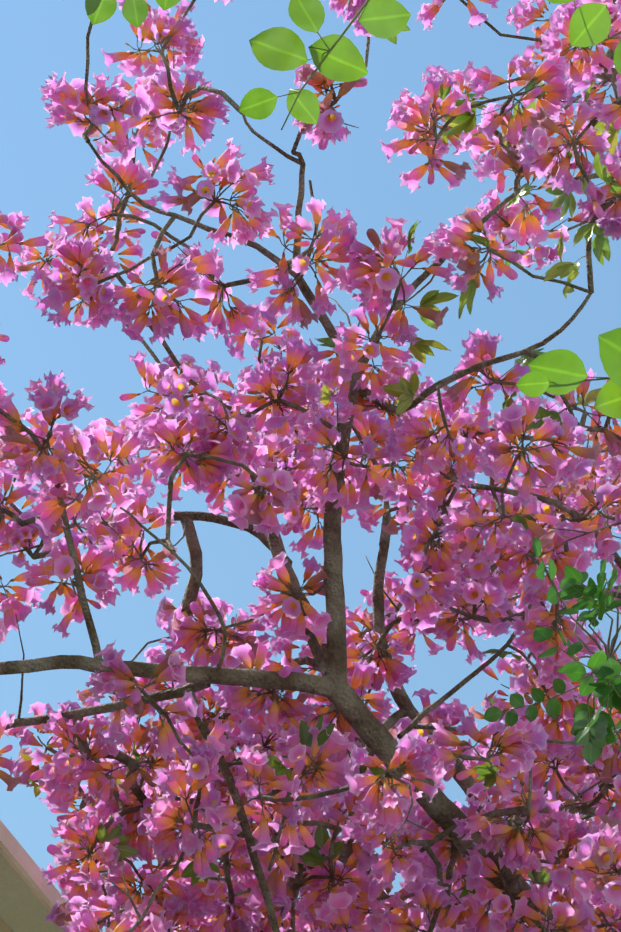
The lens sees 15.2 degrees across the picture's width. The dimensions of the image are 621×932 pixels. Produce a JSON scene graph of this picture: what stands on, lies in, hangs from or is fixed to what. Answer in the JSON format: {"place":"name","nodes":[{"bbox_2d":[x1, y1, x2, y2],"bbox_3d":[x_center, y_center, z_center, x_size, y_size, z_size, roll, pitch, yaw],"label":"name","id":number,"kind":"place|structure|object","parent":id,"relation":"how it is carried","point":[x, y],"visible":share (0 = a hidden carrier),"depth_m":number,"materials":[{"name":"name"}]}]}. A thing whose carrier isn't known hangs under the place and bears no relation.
{"place":"outdoors","nodes":[
{"label":"outdoors","id":0,"kind":"place"},
{"bbox_2d":[0,0,620,931],"label":"sky","id":1,"kind":"structure","parent":0,"point":[43,169],"materials":[{"name":"blue"}]},
{"bbox_2d":[85,0,620,418],"bbox_3d":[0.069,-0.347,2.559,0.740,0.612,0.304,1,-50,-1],"label":"leaves","id":2,"kind":"object","parent":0,"point":[283,49],"visible":1,"depth_m":2.62,"materials":[{"name":"green plant"}]},
{"label":"ground","id":3,"kind":"structure","parent":0,"visible":0},
{"bbox_2d":[0,820,71,931],"bbox_3d":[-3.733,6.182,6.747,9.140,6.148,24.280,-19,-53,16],"label":"building","id":4,"kind":"structure","parent":3,"relation":"on","point":[29,897],"depth_m":6.06,"materials":[{"name":"beige painted plaster"}]},
{"bbox_2d":[0,0,620,931],"bbox_3d":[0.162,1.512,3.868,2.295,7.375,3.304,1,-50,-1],"label":"tree branches","id":5,"kind":"object","parent":3,"relation":"on","point":[328,660],"visible":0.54,"depth_m":4.42,"materials":[{"name":"brown plant"}]},
{"bbox_2d":[0,0,620,931],"bbox_3d":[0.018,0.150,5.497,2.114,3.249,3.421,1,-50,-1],"label":"flowers","id":6,"kind":"object","parent":5,"relation":"attached to","point":[262,450],"visible":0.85,"depth_m":4.41,"materials":[{"name":"pink plant"}]},
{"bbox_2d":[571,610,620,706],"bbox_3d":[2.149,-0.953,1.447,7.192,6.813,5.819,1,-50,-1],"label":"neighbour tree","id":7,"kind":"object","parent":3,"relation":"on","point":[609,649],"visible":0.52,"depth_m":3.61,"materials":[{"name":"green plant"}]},
{"bbox_2d":[78,0,620,883],"bbox_3d":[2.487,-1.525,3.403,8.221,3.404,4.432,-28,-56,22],"label":"leaf stems","id":8,"kind":"object","parent":7,"relation":"attached to","point":[328,50],"visible":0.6,"depth_m":3.49,"materials":[{"name":"green"}]},
{"bbox_2d":[20,25,620,898],"bbox_3d":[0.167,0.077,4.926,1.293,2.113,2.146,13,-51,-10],"label":"leaves","id":9,"kind":"object","parent":8,"relation":"attached to","point":[404,389],"visible":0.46,"depth_m":4.38,"materials":[{"name":"green plant"}]},
{"bbox_2d":[483,538,620,764],"bbox_3d":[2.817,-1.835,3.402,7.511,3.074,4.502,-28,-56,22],"label":"tree leaves","id":10,"kind":"object","parent":7,"relation":"on","point":[601,725],"visible":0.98,"depth_m":3.54,"materials":[{"name":"green plant"}]}
]}

